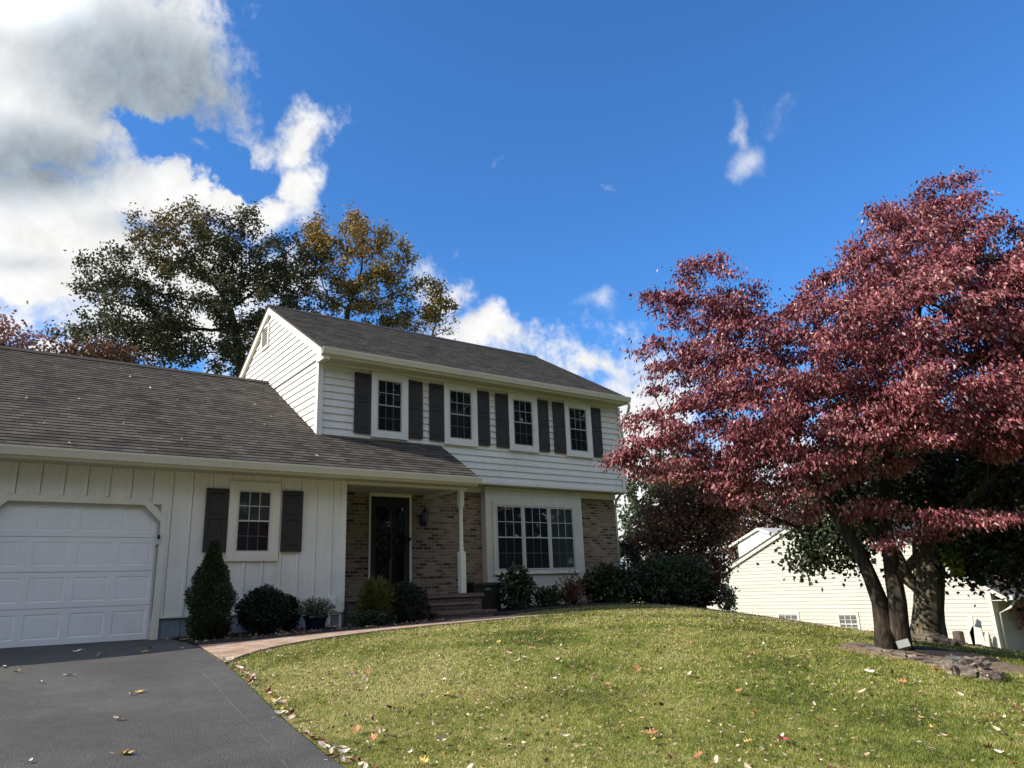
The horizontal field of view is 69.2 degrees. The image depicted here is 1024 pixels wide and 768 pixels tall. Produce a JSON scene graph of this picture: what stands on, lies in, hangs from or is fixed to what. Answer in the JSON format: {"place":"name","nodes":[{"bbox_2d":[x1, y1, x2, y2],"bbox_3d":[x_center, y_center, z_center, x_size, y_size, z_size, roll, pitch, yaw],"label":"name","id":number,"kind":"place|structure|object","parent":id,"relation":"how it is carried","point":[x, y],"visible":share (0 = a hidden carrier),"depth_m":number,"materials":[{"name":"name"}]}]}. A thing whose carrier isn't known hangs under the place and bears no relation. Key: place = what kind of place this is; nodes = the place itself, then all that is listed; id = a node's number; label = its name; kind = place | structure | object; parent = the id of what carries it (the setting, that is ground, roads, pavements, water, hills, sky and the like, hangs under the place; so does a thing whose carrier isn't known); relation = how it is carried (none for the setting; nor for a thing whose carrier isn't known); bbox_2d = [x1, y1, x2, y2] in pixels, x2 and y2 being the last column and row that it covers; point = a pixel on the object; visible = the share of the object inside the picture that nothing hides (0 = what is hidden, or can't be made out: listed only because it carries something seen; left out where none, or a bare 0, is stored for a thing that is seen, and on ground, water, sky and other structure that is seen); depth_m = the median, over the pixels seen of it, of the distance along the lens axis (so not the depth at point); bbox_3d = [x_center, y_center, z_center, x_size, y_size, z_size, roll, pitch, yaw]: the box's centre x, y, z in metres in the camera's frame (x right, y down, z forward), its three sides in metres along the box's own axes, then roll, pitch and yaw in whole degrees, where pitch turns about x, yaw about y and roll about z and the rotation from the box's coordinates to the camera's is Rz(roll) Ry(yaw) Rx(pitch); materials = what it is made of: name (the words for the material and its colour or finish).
{"place":"outdoors","nodes":[
{"label":"outdoors","id":0,"kind":"place"},
{"bbox_2d":[0,638,344,767],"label":"driveway","id":1,"kind":"structure","parent":0,"point":[180,711],"depth_m":6.31,"materials":[{"name":"grey asphalt"}]},
{"bbox_2d":[109,749,133,753],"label":"fallen leaf","id":2,"kind":"object","parent":1,"relation":"on","point":[124,752],"visible":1,"depth_m":5.10,"materials":[{"name":"yellow plant"}]},
{"bbox_2d":[195,666,288,767],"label":"driveway seam","id":3,"kind":"object","parent":1,"relation":"on","point":[249,722],"visible":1,"depth_m":5.83,"materials":[{"name":"grey asphalt"}]},
{"bbox_2d":[270,710,287,713],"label":"fallen leaf","id":4,"kind":"object","parent":1,"relation":"on","point":[279,711],"visible":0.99,"depth_m":6.12,"materials":[{"name":"white plant"}]},
{"bbox_2d":[197,614,550,663],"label":"brick path","id":5,"kind":"structure","parent":0,"point":[239,649],"depth_m":10.61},
{"bbox_2d":[0,0,1023,569],"label":"sky","id":6,"kind":"structure","parent":0,"point":[541,160],"materials":[{"name":"blue"}]},
{"bbox_2d":[174,600,1023,767],"bbox_3d":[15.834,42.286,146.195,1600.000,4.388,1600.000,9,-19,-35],"label":"lawn","id":7,"kind":"structure","parent":0,"point":[646,765],"depth_m":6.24,"materials":[{"name":"plant"}]},
{"bbox_2d":[0,300,76,354],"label":"red tree","id":8,"kind":"object","parent":7,"relation":"on","point":[16,339],"visible":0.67,"depth_m":23.14,"materials":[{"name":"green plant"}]},
{"bbox_2d":[33,326,158,364],"bbox_3d":[-13.630,2.631,23.631,3.742,9.043,3.070,9,-19,-35],"label":"rusty tree","id":9,"kind":"object","parent":7,"relation":"on","point":[92,351],"visible":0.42,"depth_m":24.15,"materials":[{"name":"red plant"}]},
{"bbox_2d":[45,194,336,376],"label":"oak tree","id":10,"kind":"object","parent":7,"relation":"on","point":[160,331],"visible":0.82,"depth_m":40.49,"materials":[{"name":"green plant"}]},
{"bbox_2d":[283,714,295,718],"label":"fallen leaf","id":11,"kind":"object","parent":7,"relation":"on","point":[290,716],"visible":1,"depth_m":5.95,"materials":[{"name":"beige plant"}]},
{"bbox_2d":[165,618,465,644],"bbox_3d":[-3.197,4.244,12.670,4.590,0.182,2.097,9,-19,-35],"label":"mulch bed","id":12,"kind":"object","parent":7,"relation":"on","point":[234,638],"visible":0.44,"depth_m":11.79,"materials":[{"name":"brown plant"}]},
{"bbox_2d":[183,539,238,639],"bbox_3d":[-4.728,3.257,11.665,0.883,1.631,0.777,-10,-17,26],"label":"dwarf spruce","id":13,"kind":"object","parent":12,"relation":"on","point":[210,609],"visible":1,"depth_m":11.48,"materials":[{"name":"green plant"}]},
{"bbox_2d":[233,583,292,634],"bbox_3d":[-4.065,3.700,12.149,0.887,0.867,0.871,9,-19,-35],"label":"boxwood bush","id":14,"kind":"object","parent":12,"relation":"on","point":[264,609],"visible":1,"depth_m":11.94,"materials":[{"name":"green plant"}]},
{"bbox_2d":[279,594,300,630],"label":"boxwood bush","id":15,"kind":"object","parent":12,"relation":"on","point":[291,623],"visible":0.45,"depth_m":12.63,"materials":[{"name":"green plant"}]},
{"bbox_2d":[293,595,335,629],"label":"potted plant","id":16,"kind":"object","parent":12,"relation":"on","point":[317,619],"visible":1,"depth_m":12.61,"materials":[{"name":"green plant"}]},
{"bbox_2d":[347,609,397,626],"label":"groundcover","id":17,"kind":"object","parent":12,"relation":"on","point":[368,617],"visible":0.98,"depth_m":12.86,"materials":[{"name":"green plant"}]},
{"bbox_2d":[352,573,400,623],"bbox_3d":[-2.470,3.934,13.438,0.936,0.997,0.861,9,-19,-35],"label":"golden cypress","id":18,"kind":"object","parent":12,"relation":"on","point":[375,593],"visible":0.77,"depth_m":13.35,"materials":[{"name":"green plant"}]},
{"bbox_2d":[388,579,427,622],"bbox_3d":[-1.962,4.048,13.778,0.884,0.846,0.726,9,-19,-35],"label":"round shrub","id":19,"kind":"object","parent":12,"relation":"on","point":[418,609],"visible":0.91,"depth_m":13.66,"materials":[{"name":"green plant"}]},
{"bbox_2d":[0,304,630,648],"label":"house","id":20,"kind":"structure","parent":7,"relation":"on","point":[442,471],"depth_m":15.09,"materials":[{"name":"grey plastic"}]},
{"bbox_2d":[0,503,156,648],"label":"garage door","id":21,"kind":"structure","parent":20,"relation":"in","point":[70,575],"depth_m":11.42,"materials":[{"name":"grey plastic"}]},
{"bbox_2d":[225,481,280,560],"bbox_3d":[-4.567,2.426,13.122,0.900,1.380,0.045,9,-19,-35],"label":"window","id":22,"kind":"structure","parent":20,"relation":"in","point":[253,519],"depth_m":13.11,"materials":[{"name":"white glass"}]},
{"bbox_2d":[327,596,335,605],"bbox_3d":[-3.301,3.974,13.577,0.140,0.160,0.066,9,-19,-35],"label":"outlet box","id":23,"kind":"object","parent":20,"relation":"attached to","point":[333,599],"visible":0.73,"depth_m":13.56,"materials":[{"name":"grey plastic"}]},
{"bbox_2d":[325,609,342,626],"bbox_3d":[-3.241,4.254,13.422,0.290,0.326,0.218,9,-19,-35],"label":"utility cover","id":24,"kind":"object","parent":20,"relation":"attached to","point":[333,619],"visible":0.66,"depth_m":13.37,"materials":[{"name":"grey plastic"}]},
{"bbox_2d":[370,371,407,440],"bbox_3d":[-2.740,0.494,16.628,0.910,1.485,0.055,9,-19,-35],"label":"window","id":25,"kind":"structure","parent":20,"relation":"in","point":[389,392],"depth_m":16.62,"materials":[{"name":"plastic"}]},
{"bbox_2d":[370,496,408,588],"bbox_3d":[-2.674,3.551,16.303,0.950,2.130,0.142,9,-19,-35],"label":"storm door","id":26,"kind":"structure","parent":20,"relation":"in","point":[389,552],"depth_m":16.37,"materials":[{"name":"black glass"}]},
{"bbox_2d":[443,382,477,446],"bbox_3d":[-1.224,0.739,17.714,0.929,1.485,0.055,9,-19,-35],"label":"window","id":27,"kind":"structure","parent":20,"relation":"in","point":[460,401],"depth_m":17.71,"materials":[{"name":"plastic"}]},
{"bbox_2d":[507,392,538,452],"bbox_3d":[0.284,0.982,18.795,0.913,1.485,0.055,9,-19,-35],"label":"window","id":28,"kind":"structure","parent":20,"relation":"in","point":[522,408],"depth_m":18.79,"materials":[{"name":"plastic"}]},
{"bbox_2d":[492,500,580,574],"bbox_3d":[0.627,3.830,18.475,2.690,1.745,0.060,9,-19,-35],"label":"triple window","id":29,"kind":"structure","parent":20,"relation":"in","point":[537,536],"depth_m":18.46,"materials":[{"name":"paint"}]},
{"bbox_2d":[563,401,593,457],"bbox_3d":[1.778,1.223,19.864,0.922,1.485,0.055,9,-19,-35],"label":"window","id":30,"kind":"structure","parent":20,"relation":"in","point":[578,428],"depth_m":19.87,"materials":[{"name":"plastic"}]},
{"bbox_2d":[318,741,329,747],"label":"fallen leaf","id":31,"kind":"object","parent":7,"relation":"on","point":[320,743],"visible":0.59,"depth_m":5.18,"materials":[{"name":"beige plant"}]},
{"bbox_2d":[339,754,344,761],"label":"fallen leaf","id":32,"kind":"object","parent":7,"relation":"on","point":[341,757],"visible":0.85,"depth_m":4.86,"materials":[{"name":"beige plant"}]},
{"bbox_2d":[338,748,352,752],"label":"fallen leaf","id":33,"kind":"object","parent":7,"relation":"on","point":[343,750],"visible":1,"depth_m":5.00,"materials":[{"name":"white plant"}]},
{"bbox_2d":[352,724,360,735],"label":"fallen leaf","id":34,"kind":"object","parent":7,"relation":"on","point":[357,728],"visible":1,"depth_m":5.56,"materials":[{"name":"orange plant"}]},
{"bbox_2d":[367,733,377,739],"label":"fallen leaf","id":35,"kind":"object","parent":7,"relation":"on","point":[373,737],"visible":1,"depth_m":5.33,"materials":[{"name":"orange plant"}]},
{"bbox_2d":[289,201,461,333],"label":"golden tree","id":36,"kind":"object","parent":7,"relation":"on","point":[381,270],"visible":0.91,"depth_m":44.09,"materials":[{"name":"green plant"}]},
{"bbox_2d":[419,755,430,763],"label":"fallen leaf","id":37,"kind":"object","parent":7,"relation":"on","point":[424,759],"visible":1,"depth_m":4.77,"materials":[{"name":"yellow plant"}]},
{"bbox_2d":[411,296,459,339],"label":"bare tree","id":38,"kind":"object","parent":7,"relation":"on","point":[443,330],"visible":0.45,"depth_m":48.46,"materials":[{"name":"brown plant"}]},
{"bbox_2d":[456,615,529,619],"bbox_3d":[-0.325,4.417,13.895,1.400,0.123,1.480,9,-19,-35],"label":"landing","id":39,"kind":"object","parent":7,"relation":"on","point":[497,616],"visible":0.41,"depth_m":14.30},
{"bbox_2d":[494,602,703,615],"bbox_3d":[2.241,5.773,18.638,4.837,0.572,9.104,-9,-17,24],"label":"shrub bed","id":40,"kind":"object","parent":7,"relation":"on","point":[518,611],"visible":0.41,"depth_m":16.67,"materials":[{"name":"brown soil"}]},
{"bbox_2d":[466,582,500,610],"bbox_3d":[-0.694,4.717,16.378,0.750,0.630,0.612,9,-19,-35],"label":"storage box","id":41,"kind":"object","parent":40,"relation":"on","point":[490,598],"visible":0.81,"depth_m":16.20,"materials":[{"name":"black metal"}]},
{"bbox_2d":[496,561,540,609],"bbox_3d":[0.091,4.514,16.544,0.854,1.167,0.969,-12,-19,33],"label":"leafy shrub","id":42,"kind":"object","parent":40,"relation":"on","point":[512,583],"visible":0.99,"depth_m":16.39,"materials":[{"name":"green plant"}]},
{"bbox_2d":[530,584,565,607],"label":"shrub","id":43,"kind":"object","parent":40,"relation":"on","point":[550,596],"visible":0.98,"depth_m":16.88,"materials":[{"name":"green plant"}]},
{"bbox_2d":[561,580,585,604],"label":"red leaf plant","id":44,"kind":"object","parent":40,"relation":"on","point":[573,598],"visible":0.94,"depth_m":17.13,"materials":[{"name":"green plant"}]},
{"bbox_2d":[555,570,595,603],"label":"dry plant","id":45,"kind":"object","parent":40,"relation":"on","point":[579,580],"visible":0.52,"depth_m":17.60,"materials":[{"name":"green plant"}]},
{"bbox_2d":[577,560,644,602],"bbox_3d":[2.428,4.966,18.430,1.980,1.170,1.280,3,-17,-19],"label":"hydrangea bush","id":46,"kind":"object","parent":40,"relation":"on","point":[610,583],"visible":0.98,"depth_m":18.11,"materials":[{"name":"green plant"}]},
{"bbox_2d":[619,539,645,602],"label":"evergreen hedge","id":47,"kind":"object","parent":40,"relation":"on","point":[634,555],"visible":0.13,"depth_m":22.13,"materials":[{"name":"green plant"}]},
{"bbox_2d":[619,549,690,604],"bbox_3d":[3.650,5.036,19.152,2.049,1.486,1.703,9,-19,-35],"label":"corner bush","id":48,"kind":"object","parent":40,"relation":"on","point":[660,573],"visible":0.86,"depth_m":18.74,"materials":[{"name":"green plant"}]},
{"bbox_2d":[645,551,725,607],"bbox_3d":[4.550,5.299,19.909,2.721,1.609,2.079,9,-19,-35],"label":"dark bush","id":49,"kind":"object","parent":40,"relation":"on","point":[699,577],"visible":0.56,"depth_m":19.44,"materials":[{"name":"green plant"}]},
{"bbox_2d":[682,557,728,607],"bbox_3d":[5.016,5.504,20.288,1.763,1.527,1.538,1,-16,-11],"label":"end bush","id":50,"kind":"object","parent":40,"relation":"on","point":[716,596],"visible":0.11,"depth_m":19.94,"materials":[{"name":"green plant"}]},
{"bbox_2d":[229,603,1023,767],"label":"leaf litter","id":51,"kind":"object","parent":7,"relation":"on","point":[642,720],"visible":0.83,"depth_m":7.11,"materials":[{"name":"plant"}]},
{"bbox_2d":[641,728,657,734],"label":"fallen leaf","id":52,"kind":"object","parent":7,"relation":"on","point":[653,731],"visible":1,"depth_m":5.22,"materials":[{"name":"orange plant"}]},
{"bbox_2d":[617,448,718,563],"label":"pale tree","id":53,"kind":"object","parent":7,"relation":"on","point":[627,520],"visible":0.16,"depth_m":59.80,"materials":[{"name":"green plant"}]},
{"bbox_2d":[619,455,761,606],"bbox_3d":[5.614,4.609,22.817,4.803,5.028,3.465,-8,-17,22],"label":"rusty shrub","id":54,"kind":"object","parent":7,"relation":"on","point":[713,522],"visible":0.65,"depth_m":22.46,"materials":[{"name":"red plant"}]},
{"bbox_2d":[694,750,704,756],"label":"fallen leaf","id":55,"kind":"object","parent":7,"relation":"on","point":[699,753],"visible":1,"depth_m":4.74,"materials":[{"name":"orange plant"}]},
{"bbox_2d":[712,755,717,762],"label":"fallen leaf","id":56,"kind":"object","parent":7,"relation":"on","point":[715,760],"visible":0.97,"depth_m":4.59,"materials":[{"name":"beige plant"}]},
{"bbox_2d":[715,578,740,612],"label":"pale flower plant","id":57,"kind":"object","parent":7,"relation":"on","point":[730,596],"visible":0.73,"depth_m":20.44,"materials":[{"name":"green plant"}]},
{"bbox_2d":[694,470,818,563],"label":"shadowy tree","id":58,"kind":"object","parent":7,"relation":"on","point":[753,523],"visible":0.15,"depth_m":53.08,"materials":[{"name":"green plant"}]},
{"bbox_2d":[777,735,792,742],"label":"fallen leaf","id":59,"kind":"object","parent":7,"relation":"on","point":[782,737],"visible":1,"depth_m":5.05,"materials":[{"name":"red plant"}]},
{"bbox_2d":[707,507,1023,651],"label":"neighbour house","id":60,"kind":"structure","parent":7,"relation":"on","point":[765,589],"depth_m":30.90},
{"bbox_2d":[776,612,799,620],"bbox_3d":[12.035,10.283,32.252,0.050,0.680,1.100,9,-19,-35],"label":"window","id":61,"kind":"structure","parent":60,"relation":"in","point":[797,617],"depth_m":32.24,"materials":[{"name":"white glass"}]},
{"bbox_2d":[836,612,860,629],"bbox_3d":[13.671,9.746,30.089,0.050,0.920,0.940,9,-19,-35],"label":"window","id":62,"kind":"structure","parent":60,"relation":"in","point":[840,615],"depth_m":30.12,"materials":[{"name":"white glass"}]},
{"bbox_2d":[756,392,1023,636],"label":"maple tree","id":63,"kind":"object","parent":7,"relation":"on","point":[951,478],"visible":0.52,"depth_m":10.66,"materials":[{"name":"green plant"}]},
{"bbox_2d":[911,634,937,642],"bbox_3d":[5.699,3.556,10.332,0.315,0.124,0.467,13,-21,-43],"label":"root stone","id":64,"kind":"object","parent":7,"relation":"on","point":[927,638],"visible":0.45,"depth_m":10.21,"materials":[{"name":"grey stone"}]},
{"bbox_2d":[833,642,1023,674],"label":"tree bed","id":65,"kind":"object","parent":7,"relation":"on","point":[1001,667],"visible":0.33,"depth_m":8.11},
{"bbox_2d":[583,165,1023,650],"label":"dogwood tree","id":66,"kind":"object","parent":65,"relation":"on","point":[879,304],"visible":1,"depth_m":8.61,"materials":[{"name":"red plant"}]},
{"bbox_2d":[855,643,874,646],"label":"edging stone","id":67,"kind":"object","parent":65,"relation":"on","point":[863,645],"visible":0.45,"depth_m":8.50,"materials":[{"name":"grey stone"}]},
{"bbox_2d":[865,647,891,651],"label":"edging stone","id":68,"kind":"object","parent":65,"relation":"on","point":[877,649],"visible":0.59,"depth_m":8.25,"materials":[{"name":"grey stone"}]},
{"bbox_2d":[885,652,916,658],"bbox_3d":[4.245,2.975,8.123,0.220,0.068,0.384,9,-19,-36],"label":"edging stone","id":69,"kind":"object","parent":65,"relation":"on","point":[900,655],"visible":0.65,"depth_m":8.05,"materials":[{"name":"grey stone"}]},
{"bbox_2d":[895,638,911,653],"bbox_3d":[4.270,2.893,8.071,0.152,0.240,0.086,-9,-17,24],"label":"garden floodlight","id":70,"kind":"object","parent":65,"relation":"on","point":[903,644],"visible":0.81,"depth_m":8.06,"materials":[{"name":"grey plastic"}]},
{"bbox_2d":[906,656,939,662],"bbox_3d":[4.404,2.952,7.933,0.325,0.086,0.197,-5,-16,11],"label":"edging stone","id":71,"kind":"object","parent":65,"relation":"on","point":[918,658],"visible":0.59,"depth_m":7.89,"materials":[{"name":"grey stone"}]},
{"bbox_2d":[921,660,941,665],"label":"edging stone","id":72,"kind":"object","parent":65,"relation":"on","point":[933,662],"visible":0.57,"depth_m":7.75,"materials":[{"name":"grey stone"}]},
{"bbox_2d":[945,653,960,661],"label":"dark rock","id":73,"kind":"object","parent":65,"relation":"on","point":[953,658],"visible":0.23,"depth_m":7.70,"materials":[{"name":"grey stone"}]},
{"bbox_2d":[918,633,945,636],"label":"root stone","id":74,"kind":"object","parent":7,"relation":"on","point":[931,634],"visible":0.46,"depth_m":10.30,"materials":[{"name":"grey stone"}]},
{"bbox_2d":[934,637,955,644],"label":"root stone","id":75,"kind":"object","parent":7,"relation":"on","point":[946,640],"visible":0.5,"depth_m":10.12,"materials":[{"name":"grey stone"}]},
{"bbox_2d":[939,660,954,670],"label":"flat stone","id":76,"kind":"object","parent":7,"relation":"on","point":[945,663],"visible":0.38,"depth_m":7.55,"materials":[{"name":"grey stone"}]},
{"bbox_2d":[944,664,960,675],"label":"flat stone","id":77,"kind":"object","parent":7,"relation":"on","point":[953,670],"visible":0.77,"depth_m":7.33,"materials":[{"name":"grey stone"}]},
{"bbox_2d":[913,645,1001,661],"bbox_3d":[4.949,3.093,8.432,1.048,0.207,1.070,9,-19,-35],"label":"gravel patch","id":78,"kind":"object","parent":7,"relation":"on","point":[932,651],"visible":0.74,"depth_m":8.41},
{"bbox_2d":[953,639,963,646],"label":"root stone","id":79,"kind":"object","parent":7,"relation":"on","point":[957,643],"visible":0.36,"depth_m":10.13,"materials":[{"name":"grey stone"}]},
{"bbox_2d":[952,631,965,642],"bbox_3d":[15.501,8.941,25.681,0.400,0.740,0.380,9,-19,-35],"label":"tree stump","id":80,"kind":"object","parent":7,"relation":"on","point":[958,635],"visible":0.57,"depth_m":25.61,"materials":[{"name":"brown wood"}]},
{"bbox_2d":[958,666,977,677],"bbox_3d":[4.493,2.853,7.316,0.224,0.137,0.158,-11,-25,18],"label":"flat stone","id":81,"kind":"object","parent":7,"relation":"on","point":[965,671],"visible":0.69,"depth_m":7.26,"materials":[{"name":"grey stone"}]},
{"bbox_2d":[966,613,974,644],"bbox_3d":[16.227,8.758,26.225,0.050,1.250,0.320,9,-19,-35],"label":"leaning board","id":82,"kind":"object","parent":7,"relation":"on","point":[970,623],"visible":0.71,"depth_m":26.24,"materials":[{"name":"white wood"}]},
{"bbox_2d":[956,656,984,665],"bbox_3d":[4.589,2.801,7.397,0.285,0.144,0.162,-7,-28,-6],"label":"flat stone","id":83,"kind":"object","parent":7,"relation":"on","point":[965,662],"visible":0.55,"depth_m":7.36,"materials":[{"name":"grey stone"}]},
{"bbox_2d":[959,656,992,664],"bbox_3d":[4.700,2.825,7.501,0.294,0.140,0.174,3,-11,-8],"label":"flat stone","id":84,"kind":"object","parent":7,"relation":"on","point":[979,657],"visible":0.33,"depth_m":7.50,"materials":[{"name":"grey stone"}]},
{"bbox_2d":[969,627,985,645],"bbox_3d":[16.350,8.942,26.011,0.050,0.850,0.474,9,-19,-35],"label":"leaning board","id":85,"kind":"object","parent":7,"relation":"on","point":[978,637],"visible":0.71,"depth_m":26.00,"materials":[{"name":"white wood"}]},
{"bbox_2d":[969,660,989,672],"bbox_3d":[4.620,2.797,7.327,0.270,0.109,0.158,-4,-30,-25],"label":"flat stone","id":86,"kind":"object","parent":7,"relation":"on","point":[979,666],"visible":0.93,"depth_m":7.27,"materials":[{"name":"grey stone"}]},
{"bbox_2d":[984,630,990,645],"bbox_3d":[16.523,8.955,25.768,0.050,0.750,0.172,9,-19,-35],"label":"leaning board","id":87,"kind":"object","parent":7,"relation":"on","point":[987,639],"visible":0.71,"depth_m":25.77,"materials":[{"name":"white wood"}]},
{"bbox_2d":[983,743,991,747],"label":"fallen leaf","id":88,"kind":"object","parent":7,"relation":"on","point":[987,746],"visible":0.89,"depth_m":4.97,"materials":[{"name":"brown plant"}]},
{"bbox_2d":[977,670,1004,681],"bbox_3d":[4.666,2.849,7.217,0.237,0.138,0.165,-2,-6,15],"label":"flat stone","id":89,"kind":"object","parent":7,"relation":"on","point":[994,675],"visible":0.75,"depth_m":7.17,"materials":[{"name":"grey stone"}]},
{"bbox_2d":[995,573,1023,629],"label":"orange bush","id":90,"kind":"object","parent":7,"relation":"on","point":[1018,615],"visible":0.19,"depth_m":26.75,"materials":[{"name":"red plant"}]}
]}

